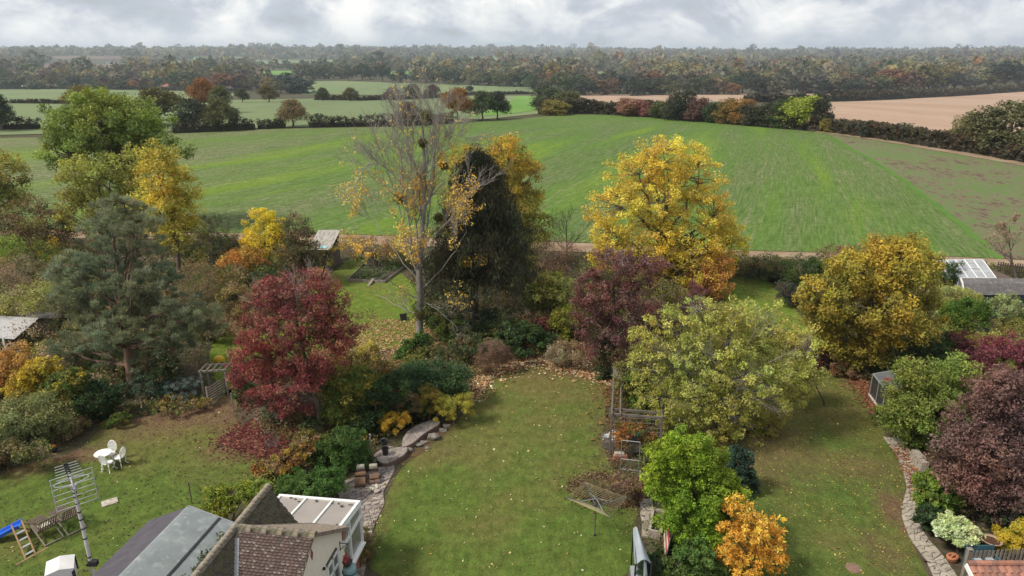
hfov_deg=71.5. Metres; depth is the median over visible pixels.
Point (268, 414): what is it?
shrub
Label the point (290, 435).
undergrowth
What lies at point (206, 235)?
hawthorn tree
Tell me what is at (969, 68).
woodland tree
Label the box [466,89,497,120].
oak tree
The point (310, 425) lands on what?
thicket
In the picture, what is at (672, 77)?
woodland tree
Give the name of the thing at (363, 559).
plant pot
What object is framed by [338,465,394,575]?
paved terrace
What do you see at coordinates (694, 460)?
laurel bush
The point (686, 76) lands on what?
woodland tree
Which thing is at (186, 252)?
thicket
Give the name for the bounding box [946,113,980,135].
oak tree
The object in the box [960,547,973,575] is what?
post
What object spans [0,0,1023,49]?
sky
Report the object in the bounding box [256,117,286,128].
hedge
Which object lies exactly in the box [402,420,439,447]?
stone ledge
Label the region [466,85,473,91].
oak tree
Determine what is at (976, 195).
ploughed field
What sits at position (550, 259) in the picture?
shrub
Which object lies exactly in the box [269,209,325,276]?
willow tree
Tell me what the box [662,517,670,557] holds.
closed parasol
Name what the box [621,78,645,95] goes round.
woodland tree
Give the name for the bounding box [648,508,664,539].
stone trough
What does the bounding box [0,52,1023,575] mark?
ground
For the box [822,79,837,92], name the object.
woodland tree
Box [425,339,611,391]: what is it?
fallen leaves
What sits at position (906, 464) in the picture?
fallen leaves
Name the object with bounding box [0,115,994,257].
wheat field
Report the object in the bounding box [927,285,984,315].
shrub
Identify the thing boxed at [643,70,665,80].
woodland tree
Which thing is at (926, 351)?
shrub
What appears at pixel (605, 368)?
shrub
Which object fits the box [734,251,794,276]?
shrub
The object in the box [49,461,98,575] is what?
tv aerial
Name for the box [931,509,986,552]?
shrub
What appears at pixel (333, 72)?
woodland tree
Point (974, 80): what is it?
woodland tree
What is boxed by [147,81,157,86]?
woodland tree
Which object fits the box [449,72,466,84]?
woodland tree
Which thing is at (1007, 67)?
woodland tree
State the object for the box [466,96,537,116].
green field
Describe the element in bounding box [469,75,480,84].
woodland tree
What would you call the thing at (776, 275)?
shrub
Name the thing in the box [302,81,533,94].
pale field
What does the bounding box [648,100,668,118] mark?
oak tree
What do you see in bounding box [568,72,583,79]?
woodland tree
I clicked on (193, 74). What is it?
woodland tree
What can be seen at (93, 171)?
ash tree
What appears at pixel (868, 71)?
woodland tree
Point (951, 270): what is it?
shrub
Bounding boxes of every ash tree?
[31,85,197,227]
[50,142,153,262]
[125,137,208,282]
[580,133,751,287]
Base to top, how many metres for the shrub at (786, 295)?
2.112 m
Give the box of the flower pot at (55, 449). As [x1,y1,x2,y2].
[52,444,57,452]
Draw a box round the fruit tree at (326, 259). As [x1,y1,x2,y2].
[303,246,338,280]
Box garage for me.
[95,505,233,575]
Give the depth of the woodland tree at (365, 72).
970.87 m
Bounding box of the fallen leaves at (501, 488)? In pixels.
[372,367,628,575]
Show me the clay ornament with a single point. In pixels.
(951, 557)
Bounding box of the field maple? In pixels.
[791,231,951,372]
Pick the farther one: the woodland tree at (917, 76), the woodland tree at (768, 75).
the woodland tree at (768, 75)
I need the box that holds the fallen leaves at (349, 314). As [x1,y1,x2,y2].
[212,259,425,397]
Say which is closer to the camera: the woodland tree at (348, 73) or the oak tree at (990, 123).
the oak tree at (990, 123)
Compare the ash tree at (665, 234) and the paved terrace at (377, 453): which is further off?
the ash tree at (665, 234)
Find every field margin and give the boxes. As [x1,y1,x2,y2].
[0,229,1023,266]
[809,130,1023,165]
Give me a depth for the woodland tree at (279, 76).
659.86 m
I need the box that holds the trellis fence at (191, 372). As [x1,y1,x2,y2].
[168,362,201,393]
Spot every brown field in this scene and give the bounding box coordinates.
[44,64,109,67]
[52,56,119,58]
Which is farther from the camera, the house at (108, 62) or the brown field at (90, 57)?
the brown field at (90, 57)
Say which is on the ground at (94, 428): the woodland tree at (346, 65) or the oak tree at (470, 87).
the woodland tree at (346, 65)
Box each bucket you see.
[380,438,387,445]
[381,446,388,455]
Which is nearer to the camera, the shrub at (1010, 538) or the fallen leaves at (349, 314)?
the shrub at (1010, 538)
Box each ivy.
[181,531,226,575]
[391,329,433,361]
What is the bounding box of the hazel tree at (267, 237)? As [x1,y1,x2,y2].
[238,207,292,267]
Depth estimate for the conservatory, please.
25.30 m
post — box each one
[230,393,233,411]
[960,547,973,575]
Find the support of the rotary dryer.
on the lawn at (388, 559)
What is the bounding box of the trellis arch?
[198,362,232,397]
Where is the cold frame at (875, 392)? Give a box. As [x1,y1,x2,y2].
[868,370,901,404]
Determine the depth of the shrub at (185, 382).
38.22 m
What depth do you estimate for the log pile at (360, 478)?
30.91 m
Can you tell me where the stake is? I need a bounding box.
[187,482,192,503]
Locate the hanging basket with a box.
[342,545,352,566]
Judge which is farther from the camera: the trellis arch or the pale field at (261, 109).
the pale field at (261, 109)
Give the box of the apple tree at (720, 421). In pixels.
[625,289,824,447]
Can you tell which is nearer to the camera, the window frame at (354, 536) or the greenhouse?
the window frame at (354, 536)
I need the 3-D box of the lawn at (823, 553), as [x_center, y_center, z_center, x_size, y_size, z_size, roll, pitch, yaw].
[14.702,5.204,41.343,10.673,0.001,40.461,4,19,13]
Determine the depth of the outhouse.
22.20 m
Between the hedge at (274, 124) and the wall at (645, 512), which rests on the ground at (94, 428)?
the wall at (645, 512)
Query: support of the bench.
on the ground at (94, 428)
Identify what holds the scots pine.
on the ground at (94, 428)
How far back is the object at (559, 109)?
218.53 m
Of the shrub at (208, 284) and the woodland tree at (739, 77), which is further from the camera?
the woodland tree at (739, 77)
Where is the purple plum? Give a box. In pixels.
[919,362,1023,521]
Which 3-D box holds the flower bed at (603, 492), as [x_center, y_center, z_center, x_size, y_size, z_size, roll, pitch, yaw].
[4.086,8.731,30.715,3.386,0.001,2.528,0,18,0]
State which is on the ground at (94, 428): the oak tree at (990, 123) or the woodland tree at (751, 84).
the woodland tree at (751, 84)
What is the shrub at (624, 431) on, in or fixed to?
on the ground at (94, 428)
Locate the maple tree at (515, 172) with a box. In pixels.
[435,130,556,255]
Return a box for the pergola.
[608,367,664,454]
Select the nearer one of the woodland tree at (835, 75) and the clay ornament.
the clay ornament
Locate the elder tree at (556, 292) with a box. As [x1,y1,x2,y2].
[513,269,577,317]
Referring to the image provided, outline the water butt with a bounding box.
[342,562,357,575]
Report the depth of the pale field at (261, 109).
240.89 m
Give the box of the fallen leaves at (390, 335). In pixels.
[330,315,438,366]
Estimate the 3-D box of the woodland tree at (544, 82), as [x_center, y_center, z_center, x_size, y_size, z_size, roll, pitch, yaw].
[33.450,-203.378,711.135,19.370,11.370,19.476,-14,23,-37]
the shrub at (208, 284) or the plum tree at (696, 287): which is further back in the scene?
the shrub at (208, 284)
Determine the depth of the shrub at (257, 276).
52.14 m
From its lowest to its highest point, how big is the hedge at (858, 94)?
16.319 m
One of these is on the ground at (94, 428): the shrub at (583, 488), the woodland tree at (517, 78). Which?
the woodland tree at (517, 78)
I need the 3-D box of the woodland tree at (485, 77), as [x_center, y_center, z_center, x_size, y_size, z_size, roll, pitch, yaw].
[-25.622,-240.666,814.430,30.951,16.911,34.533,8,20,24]
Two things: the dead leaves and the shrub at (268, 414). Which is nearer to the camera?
the dead leaves
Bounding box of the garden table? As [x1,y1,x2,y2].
[94,449,112,469]
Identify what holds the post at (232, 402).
on the lawn at (35, 483)
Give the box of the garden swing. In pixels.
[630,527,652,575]
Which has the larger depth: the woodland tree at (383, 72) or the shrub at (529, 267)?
the woodland tree at (383, 72)
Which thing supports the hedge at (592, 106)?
on the wheat field at (796, 190)
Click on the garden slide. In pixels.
(12, 527)
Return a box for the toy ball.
[213,355,224,363]
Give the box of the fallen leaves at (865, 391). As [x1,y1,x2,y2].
[825,351,878,423]
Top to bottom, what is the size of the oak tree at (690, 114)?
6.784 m
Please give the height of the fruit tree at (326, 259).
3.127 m
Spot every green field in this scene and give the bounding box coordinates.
[263,71,326,74]
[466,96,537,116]
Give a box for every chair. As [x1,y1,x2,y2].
[25,514,64,546]
[47,505,86,535]
[98,455,115,473]
[105,440,117,463]
[113,446,128,467]
[264,429,279,453]
[628,438,643,456]
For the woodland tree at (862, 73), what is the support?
on the ground at (94, 428)
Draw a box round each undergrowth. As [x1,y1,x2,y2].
[0,229,319,444]
[240,352,471,510]
[416,243,735,374]
[633,426,679,575]
[730,256,815,305]
[814,255,1023,557]
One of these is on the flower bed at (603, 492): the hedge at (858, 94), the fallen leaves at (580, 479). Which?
the fallen leaves at (580, 479)
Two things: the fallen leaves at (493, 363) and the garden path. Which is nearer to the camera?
the garden path
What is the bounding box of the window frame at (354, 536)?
[343,503,363,561]
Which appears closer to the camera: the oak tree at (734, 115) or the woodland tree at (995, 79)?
the oak tree at (734, 115)
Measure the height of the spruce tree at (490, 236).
12.688 m
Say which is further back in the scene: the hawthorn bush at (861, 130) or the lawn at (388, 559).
the hawthorn bush at (861, 130)
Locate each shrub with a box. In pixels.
[0,233,32,276]
[0,247,54,293]
[0,276,84,317]
[0,339,31,391]
[0,355,64,398]
[0,390,78,444]
[0,435,53,469]
[9,235,81,277]
[21,409,91,445]
[35,366,91,410]
[61,338,120,359]
[65,353,124,380]
[67,378,123,419]
[68,306,130,336]
[99,411,132,428]
[103,371,171,400]
[135,349,181,385]
[141,392,212,417]
[160,376,203,401]
[173,254,231,309]
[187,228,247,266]
[194,262,261,302]
[195,309,240,341]
[199,476,273,521]
[204,301,272,324]
[212,244,270,283]
[214,278,270,322]
[227,366,256,406]
[248,264,304,305]
[249,441,316,478]
[258,404,286,421]
[273,463,350,497]
[291,428,336,450]
[303,424,375,472]
[311,361,379,428]
[329,339,396,390]
[335,231,416,263]
[352,246,429,267]
[353,370,409,436]
[376,410,411,434]
[384,354,475,414]
[386,386,425,415]
[411,383,443,420]
[423,304,471,345]
[425,282,472,313]
[431,327,513,361]
[432,390,475,423]
[455,305,522,335]
[474,338,514,372]
[479,308,523,338]
[493,318,557,357]
[502,253,543,287]
[509,308,549,330]
[527,236,589,280]
[528,312,562,333]
[542,338,601,369]
[543,303,597,342]
[572,478,617,499]
[593,338,621,379]
[603,274,690,320]
[604,473,646,506]
[610,417,658,452]
[611,360,655,431]
[622,368,669,422]
[626,294,685,343]
[634,551,662,575]
[641,534,726,575]
[701,252,741,276]
[724,444,761,499]
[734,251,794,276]
[743,265,795,281]
[774,279,802,306]
[780,251,831,288]
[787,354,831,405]
[800,339,836,369]
[813,243,869,261]
[829,357,872,379]
[866,334,954,372]
[868,403,904,427]
[910,501,944,534]
[911,467,973,513]
[920,330,958,359]
[925,256,965,287]
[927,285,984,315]
[929,330,980,367]
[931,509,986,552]
[937,296,994,333]
[960,498,1023,526]
[962,328,1023,377]
[963,331,1004,361]
[967,321,995,341]
[984,291,1023,325]
[991,516,1023,556]
[995,357,1023,371]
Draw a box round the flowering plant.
[603,431,619,439]
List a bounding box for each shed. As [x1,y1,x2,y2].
[0,316,37,350]
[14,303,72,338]
[310,230,340,270]
[960,278,1023,316]
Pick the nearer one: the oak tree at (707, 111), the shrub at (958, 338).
the shrub at (958, 338)
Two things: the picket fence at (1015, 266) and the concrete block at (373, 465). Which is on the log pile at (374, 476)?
the concrete block at (373, 465)
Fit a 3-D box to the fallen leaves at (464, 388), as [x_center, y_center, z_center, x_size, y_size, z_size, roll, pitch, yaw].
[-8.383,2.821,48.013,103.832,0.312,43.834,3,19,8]
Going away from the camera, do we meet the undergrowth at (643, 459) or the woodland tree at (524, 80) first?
the undergrowth at (643, 459)
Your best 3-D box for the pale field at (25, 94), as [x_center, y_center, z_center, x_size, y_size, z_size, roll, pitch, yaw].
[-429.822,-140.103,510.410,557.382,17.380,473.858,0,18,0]
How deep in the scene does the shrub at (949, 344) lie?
41.72 m
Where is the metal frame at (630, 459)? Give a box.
[620,440,640,471]
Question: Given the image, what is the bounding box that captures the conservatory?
[277,494,365,568]
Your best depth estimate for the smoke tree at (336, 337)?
33.08 m
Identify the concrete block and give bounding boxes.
[356,464,364,468]
[369,463,376,468]
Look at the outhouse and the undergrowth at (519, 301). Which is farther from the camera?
the undergrowth at (519, 301)
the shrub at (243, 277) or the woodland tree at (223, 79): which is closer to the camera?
the shrub at (243, 277)
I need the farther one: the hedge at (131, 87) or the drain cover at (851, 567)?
the hedge at (131, 87)
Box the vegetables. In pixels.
[352,259,405,279]
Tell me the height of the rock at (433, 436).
0.353 m
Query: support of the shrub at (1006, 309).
on the ground at (94, 428)
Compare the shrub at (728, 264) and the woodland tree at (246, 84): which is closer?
the shrub at (728, 264)
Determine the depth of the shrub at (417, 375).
37.12 m
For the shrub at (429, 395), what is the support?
on the ground at (94, 428)
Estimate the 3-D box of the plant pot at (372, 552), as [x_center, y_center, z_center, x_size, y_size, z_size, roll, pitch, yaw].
[-5.355,9.805,26.541,0.798,0.638,0.777,5,19,16]
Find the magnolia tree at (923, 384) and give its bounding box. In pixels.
[876,349,991,457]
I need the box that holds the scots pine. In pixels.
[39,191,229,385]
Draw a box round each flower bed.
[399,416,456,463]
[567,474,643,507]
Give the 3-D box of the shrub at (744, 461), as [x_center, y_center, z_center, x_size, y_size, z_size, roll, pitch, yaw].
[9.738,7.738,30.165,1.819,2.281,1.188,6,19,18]
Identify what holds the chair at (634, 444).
on the ground at (94, 428)
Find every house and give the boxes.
[44,483,348,575]
[106,59,114,64]
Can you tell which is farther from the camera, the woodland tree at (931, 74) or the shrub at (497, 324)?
the woodland tree at (931, 74)
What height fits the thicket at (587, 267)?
2.274 m
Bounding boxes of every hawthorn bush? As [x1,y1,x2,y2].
[819,118,834,132]
[856,122,879,137]
[884,122,913,134]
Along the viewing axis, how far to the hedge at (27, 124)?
171.52 m
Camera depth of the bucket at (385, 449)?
32.83 m
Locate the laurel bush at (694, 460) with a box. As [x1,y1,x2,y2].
[639,423,754,550]
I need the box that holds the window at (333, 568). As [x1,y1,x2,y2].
[326,549,340,575]
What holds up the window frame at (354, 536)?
in the conservatory
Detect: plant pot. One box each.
[359,546,373,565]
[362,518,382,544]
[363,537,378,552]
[364,542,376,558]
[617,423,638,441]
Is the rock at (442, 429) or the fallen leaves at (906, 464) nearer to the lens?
the fallen leaves at (906, 464)
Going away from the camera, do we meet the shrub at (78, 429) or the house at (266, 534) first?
the house at (266, 534)
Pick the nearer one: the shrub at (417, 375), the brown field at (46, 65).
the shrub at (417, 375)
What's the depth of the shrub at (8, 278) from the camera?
53.89 m
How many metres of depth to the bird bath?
26.34 m
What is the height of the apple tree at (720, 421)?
8.560 m
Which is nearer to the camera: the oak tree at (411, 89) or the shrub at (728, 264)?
the shrub at (728, 264)
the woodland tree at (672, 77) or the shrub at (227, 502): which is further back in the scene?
the woodland tree at (672, 77)
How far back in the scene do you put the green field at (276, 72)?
1347.30 m
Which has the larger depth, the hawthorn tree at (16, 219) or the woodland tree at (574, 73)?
the woodland tree at (574, 73)
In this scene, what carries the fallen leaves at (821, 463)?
on the lawn at (823, 553)
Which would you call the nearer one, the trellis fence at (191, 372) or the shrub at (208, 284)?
the trellis fence at (191, 372)
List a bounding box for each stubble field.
[580,94,829,103]
[826,92,1023,131]
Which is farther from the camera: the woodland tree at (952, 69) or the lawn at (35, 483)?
the woodland tree at (952, 69)
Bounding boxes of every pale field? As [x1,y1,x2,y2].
[0,89,233,100]
[0,95,537,134]
[192,57,241,59]
[255,60,334,63]
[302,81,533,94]
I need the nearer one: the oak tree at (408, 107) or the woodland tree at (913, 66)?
the oak tree at (408, 107)
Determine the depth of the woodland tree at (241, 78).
710.30 m
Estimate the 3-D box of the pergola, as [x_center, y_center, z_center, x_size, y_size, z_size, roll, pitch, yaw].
[6.117,6.017,35.319,2.572,2.285,5.429,3,19,8]
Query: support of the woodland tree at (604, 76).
on the ground at (94, 428)
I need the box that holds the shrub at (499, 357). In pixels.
[474,338,514,372]
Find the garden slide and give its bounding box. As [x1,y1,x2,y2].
[0,519,47,564]
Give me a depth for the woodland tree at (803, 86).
657.23 m
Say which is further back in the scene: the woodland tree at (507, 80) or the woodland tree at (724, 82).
the woodland tree at (507, 80)
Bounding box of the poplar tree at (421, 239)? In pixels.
[330,61,512,343]
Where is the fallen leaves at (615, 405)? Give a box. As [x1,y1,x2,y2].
[564,378,642,475]
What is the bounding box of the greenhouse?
[936,259,996,292]
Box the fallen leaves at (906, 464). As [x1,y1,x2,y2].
[889,444,922,496]
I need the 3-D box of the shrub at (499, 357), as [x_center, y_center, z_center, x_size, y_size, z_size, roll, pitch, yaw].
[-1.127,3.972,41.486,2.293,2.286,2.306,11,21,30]
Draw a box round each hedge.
[0,85,234,91]
[0,116,40,129]
[9,98,209,103]
[170,116,255,133]
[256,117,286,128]
[307,111,457,127]
[314,90,533,100]
[535,97,830,130]
[743,92,833,101]
[818,118,1023,161]
[829,84,1023,100]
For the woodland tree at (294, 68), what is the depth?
1124.07 m
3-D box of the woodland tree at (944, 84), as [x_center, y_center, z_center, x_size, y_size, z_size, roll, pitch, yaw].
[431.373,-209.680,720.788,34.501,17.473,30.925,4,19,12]
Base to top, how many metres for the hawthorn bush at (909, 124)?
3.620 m
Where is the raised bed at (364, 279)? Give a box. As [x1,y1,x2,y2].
[347,260,406,282]
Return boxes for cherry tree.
[562,239,678,377]
[678,252,738,301]
[712,491,791,575]
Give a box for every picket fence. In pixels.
[971,548,1023,559]
[996,262,1023,276]
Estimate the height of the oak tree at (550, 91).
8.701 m
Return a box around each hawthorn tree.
[0,192,87,265]
[186,212,231,270]
[545,205,592,266]
[983,212,1023,277]
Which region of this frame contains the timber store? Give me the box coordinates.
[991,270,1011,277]
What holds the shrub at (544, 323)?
on the ground at (94, 428)
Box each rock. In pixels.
[427,433,439,439]
[439,428,446,431]
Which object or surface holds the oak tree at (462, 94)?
on the ground at (94, 428)
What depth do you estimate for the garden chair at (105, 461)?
31.84 m
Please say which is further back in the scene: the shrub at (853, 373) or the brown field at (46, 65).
the brown field at (46, 65)
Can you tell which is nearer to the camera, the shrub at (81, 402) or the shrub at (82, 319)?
the shrub at (81, 402)
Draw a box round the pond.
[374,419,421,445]
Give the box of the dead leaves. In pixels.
[290,497,352,524]
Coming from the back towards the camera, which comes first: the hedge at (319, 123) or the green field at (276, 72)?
the green field at (276, 72)
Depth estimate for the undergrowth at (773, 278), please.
59.55 m
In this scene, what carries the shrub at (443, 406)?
on the flower bed at (418, 450)
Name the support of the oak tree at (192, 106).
on the ground at (94, 428)
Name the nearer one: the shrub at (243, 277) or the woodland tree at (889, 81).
the shrub at (243, 277)
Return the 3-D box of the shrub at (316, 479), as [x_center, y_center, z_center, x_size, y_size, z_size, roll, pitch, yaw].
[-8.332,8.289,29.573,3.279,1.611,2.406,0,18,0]
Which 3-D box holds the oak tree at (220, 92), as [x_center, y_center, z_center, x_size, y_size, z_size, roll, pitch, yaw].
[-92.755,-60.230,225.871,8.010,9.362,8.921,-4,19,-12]
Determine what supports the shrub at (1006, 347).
on the ground at (94, 428)
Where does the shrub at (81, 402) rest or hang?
on the ground at (94, 428)
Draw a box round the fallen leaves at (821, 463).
[667,275,919,575]
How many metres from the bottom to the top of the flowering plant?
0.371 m
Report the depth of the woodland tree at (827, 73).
792.16 m
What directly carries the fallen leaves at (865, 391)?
on the lawn at (823, 553)
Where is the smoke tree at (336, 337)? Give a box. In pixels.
[223,257,375,433]
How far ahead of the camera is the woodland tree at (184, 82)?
739.09 m
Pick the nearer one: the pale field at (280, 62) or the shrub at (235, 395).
the shrub at (235, 395)
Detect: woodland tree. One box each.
[0,75,19,86]
[14,78,28,85]
[23,80,42,88]
[35,80,46,88]
[43,73,61,85]
[56,79,68,86]
[65,75,83,85]
[80,75,93,85]
[89,80,102,87]
[93,76,110,84]
[108,75,126,89]
[110,79,124,89]
[126,77,151,87]
[126,80,138,87]
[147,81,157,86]
[154,78,168,86]
[159,80,176,85]
[166,76,186,86]
[169,70,189,80]
[175,70,208,80]
[178,79,189,86]
[204,72,218,78]
[207,73,238,89]
[227,72,252,89]
[243,78,253,90]
[249,77,265,89]
[259,76,275,92]
[271,72,301,92]
[271,80,289,93]
[280,76,303,92]
[286,78,315,93]
[289,65,304,75]
[292,63,317,78]
[304,66,323,79]
[316,63,342,78]
[335,64,349,67]
[335,69,345,78]
[341,67,354,80]
[352,63,374,79]
[373,64,389,81]
[387,70,406,82]
[395,67,406,73]
[404,72,418,80]
[409,68,430,82]
[420,65,434,81]
[427,70,440,81]
[435,64,454,83]
[442,67,462,82]
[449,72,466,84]
[459,65,480,84]
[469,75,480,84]
[475,70,501,84]
[491,72,506,86]
[497,70,517,85]
[507,71,531,86]
[521,76,544,87]
[522,72,542,89]
[535,72,546,78]
[536,80,552,89]
[545,70,558,82]
[546,70,571,90]
[557,74,591,91]
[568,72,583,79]
[570,77,598,95]
[590,74,604,82]
[594,77,620,94]
[597,69,618,82]
[608,74,628,92]
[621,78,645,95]
[627,73,666,94]
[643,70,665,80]
[646,79,670,94]
[656,79,681,94]
[665,74,679,83]
[670,77,686,90]
[677,71,701,89]
[684,74,715,94]
[687,70,707,81]
[705,77,727,93]
[715,79,732,93]
[716,75,733,82]
[723,82,742,94]
[725,58,745,70]
[728,70,753,92]
[736,70,764,94]
[754,76,778,93]
[760,71,777,81]
[763,73,789,93]
[774,66,793,80]
[785,79,801,92]
[789,73,808,81]
[795,78,816,92]
[798,73,830,92]
[811,79,830,93]
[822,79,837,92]
[823,70,841,78]
[824,73,844,92]
[833,71,877,90]
[835,79,868,91]
[838,71,854,77]
[848,69,871,79]
[860,67,877,77]
[867,78,886,91]
[868,73,896,90]
[872,68,913,91]
[899,70,929,89]
[901,63,953,89]
[905,61,932,89]
[924,73,954,89]
[941,62,965,74]
[946,72,970,88]
[958,74,982,87]
[961,65,979,72]
[975,67,1006,86]
[982,60,1023,85]
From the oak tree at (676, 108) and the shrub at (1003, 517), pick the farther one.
the oak tree at (676, 108)
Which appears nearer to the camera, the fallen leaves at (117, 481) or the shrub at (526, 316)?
the fallen leaves at (117, 481)
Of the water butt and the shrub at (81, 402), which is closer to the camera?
the water butt
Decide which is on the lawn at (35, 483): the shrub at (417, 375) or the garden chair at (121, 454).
the garden chair at (121, 454)
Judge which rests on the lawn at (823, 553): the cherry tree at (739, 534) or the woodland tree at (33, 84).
the cherry tree at (739, 534)
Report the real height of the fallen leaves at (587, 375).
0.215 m
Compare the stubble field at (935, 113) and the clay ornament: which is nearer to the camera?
the clay ornament
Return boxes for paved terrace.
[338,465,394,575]
[370,446,394,463]
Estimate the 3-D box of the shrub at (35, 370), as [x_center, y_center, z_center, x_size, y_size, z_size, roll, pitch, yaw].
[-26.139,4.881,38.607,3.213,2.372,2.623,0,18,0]
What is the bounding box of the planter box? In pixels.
[601,433,617,448]
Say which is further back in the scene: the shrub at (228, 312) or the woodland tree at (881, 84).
the woodland tree at (881, 84)
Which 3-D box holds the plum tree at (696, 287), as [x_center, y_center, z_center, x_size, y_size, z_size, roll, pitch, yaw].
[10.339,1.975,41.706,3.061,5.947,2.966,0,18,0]
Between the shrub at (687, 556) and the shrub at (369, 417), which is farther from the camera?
the shrub at (369, 417)
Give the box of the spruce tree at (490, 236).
[405,143,560,333]
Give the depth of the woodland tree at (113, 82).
724.35 m
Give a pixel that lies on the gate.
(208, 392)
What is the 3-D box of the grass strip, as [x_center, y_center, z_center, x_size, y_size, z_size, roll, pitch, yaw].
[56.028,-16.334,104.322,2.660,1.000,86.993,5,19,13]
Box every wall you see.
[639,498,653,537]
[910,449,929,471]
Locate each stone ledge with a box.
[377,447,407,466]
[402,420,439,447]
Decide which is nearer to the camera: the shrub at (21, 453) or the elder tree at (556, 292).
the shrub at (21, 453)
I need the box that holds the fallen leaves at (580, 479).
[541,460,654,524]
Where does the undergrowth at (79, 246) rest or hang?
on the ground at (94, 428)
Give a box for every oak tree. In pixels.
[0,94,16,130]
[0,149,36,220]
[57,84,98,105]
[135,85,186,117]
[173,98,208,123]
[184,77,215,104]
[196,96,234,126]
[206,83,232,103]
[228,106,241,121]
[233,88,250,101]
[256,85,279,101]
[274,98,309,126]
[316,87,329,100]
[342,87,359,100]
[383,87,398,97]
[392,100,419,120]
[402,84,420,94]
[423,84,440,98]
[439,87,474,119]
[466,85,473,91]
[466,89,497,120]
[488,91,510,119]
[527,84,567,107]
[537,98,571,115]
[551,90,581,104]
[614,97,644,115]
[636,100,652,116]
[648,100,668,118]
[659,89,697,120]
[683,97,711,121]
[700,101,722,122]
[710,97,740,123]
[726,98,756,124]
[740,103,759,125]
[754,102,775,127]
[766,98,793,128]
[773,95,821,128]
[807,96,834,118]
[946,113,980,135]
[962,99,1023,152]
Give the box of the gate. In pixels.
[205,378,226,406]
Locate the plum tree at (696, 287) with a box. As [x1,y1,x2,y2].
[671,277,714,361]
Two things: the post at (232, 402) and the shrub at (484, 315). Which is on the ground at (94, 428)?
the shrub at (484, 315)
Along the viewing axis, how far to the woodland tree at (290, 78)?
644.94 m
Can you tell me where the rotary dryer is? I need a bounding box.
[565,482,626,535]
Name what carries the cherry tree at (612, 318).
on the ground at (94, 428)
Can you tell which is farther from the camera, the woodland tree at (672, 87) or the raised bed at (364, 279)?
the woodland tree at (672, 87)
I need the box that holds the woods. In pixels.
[0,42,1023,79]
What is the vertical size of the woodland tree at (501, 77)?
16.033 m
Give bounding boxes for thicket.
[0,228,305,384]
[253,348,440,494]
[432,248,712,362]
[812,254,1023,483]
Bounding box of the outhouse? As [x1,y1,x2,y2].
[964,560,1023,575]
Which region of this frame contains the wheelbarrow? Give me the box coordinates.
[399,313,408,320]
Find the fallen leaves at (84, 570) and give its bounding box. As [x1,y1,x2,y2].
[0,390,270,574]
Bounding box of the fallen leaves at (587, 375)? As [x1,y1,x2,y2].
[464,351,616,405]
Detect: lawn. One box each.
[0,389,263,575]
[210,255,426,393]
[370,364,636,575]
[668,276,927,575]
[723,278,806,332]
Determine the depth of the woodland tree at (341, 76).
1028.06 m
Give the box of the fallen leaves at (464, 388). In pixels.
[0,244,1020,575]
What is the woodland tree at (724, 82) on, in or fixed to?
on the ground at (94, 428)
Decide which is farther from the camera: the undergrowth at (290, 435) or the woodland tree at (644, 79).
the woodland tree at (644, 79)
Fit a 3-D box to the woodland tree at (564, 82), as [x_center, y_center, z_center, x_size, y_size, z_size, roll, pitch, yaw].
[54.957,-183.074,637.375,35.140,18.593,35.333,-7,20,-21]
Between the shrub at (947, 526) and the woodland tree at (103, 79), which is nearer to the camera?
the shrub at (947, 526)
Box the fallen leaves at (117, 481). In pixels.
[1,412,246,560]
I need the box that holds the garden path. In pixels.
[883,436,956,575]
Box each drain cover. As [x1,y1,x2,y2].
[101,497,117,507]
[845,563,861,573]
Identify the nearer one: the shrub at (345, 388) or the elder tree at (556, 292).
the shrub at (345, 388)
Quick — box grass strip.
[835,140,1004,258]
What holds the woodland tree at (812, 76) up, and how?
on the ground at (94, 428)
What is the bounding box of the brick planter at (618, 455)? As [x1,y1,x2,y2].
[613,451,627,460]
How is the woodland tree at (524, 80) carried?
on the ground at (94, 428)
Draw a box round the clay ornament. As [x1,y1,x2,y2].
[946,552,958,562]
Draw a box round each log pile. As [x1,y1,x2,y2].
[354,468,365,487]
[369,467,380,484]
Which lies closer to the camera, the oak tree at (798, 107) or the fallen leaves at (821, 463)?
the fallen leaves at (821, 463)
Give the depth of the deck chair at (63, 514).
28.23 m
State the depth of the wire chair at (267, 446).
33.72 m
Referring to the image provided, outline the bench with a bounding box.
[962,545,1000,565]
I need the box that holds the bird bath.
[981,533,1002,556]
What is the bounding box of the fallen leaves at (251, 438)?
[193,403,351,464]
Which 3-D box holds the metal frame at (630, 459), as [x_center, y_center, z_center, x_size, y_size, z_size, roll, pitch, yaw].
[5.312,7.540,31.956,0.849,1.517,0.035,4,19,12]
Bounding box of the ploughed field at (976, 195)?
[826,133,1023,259]
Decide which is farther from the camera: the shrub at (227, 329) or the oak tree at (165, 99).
the oak tree at (165, 99)
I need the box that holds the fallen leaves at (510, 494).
[376,375,634,574]
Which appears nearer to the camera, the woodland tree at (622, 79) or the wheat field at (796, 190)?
the wheat field at (796, 190)

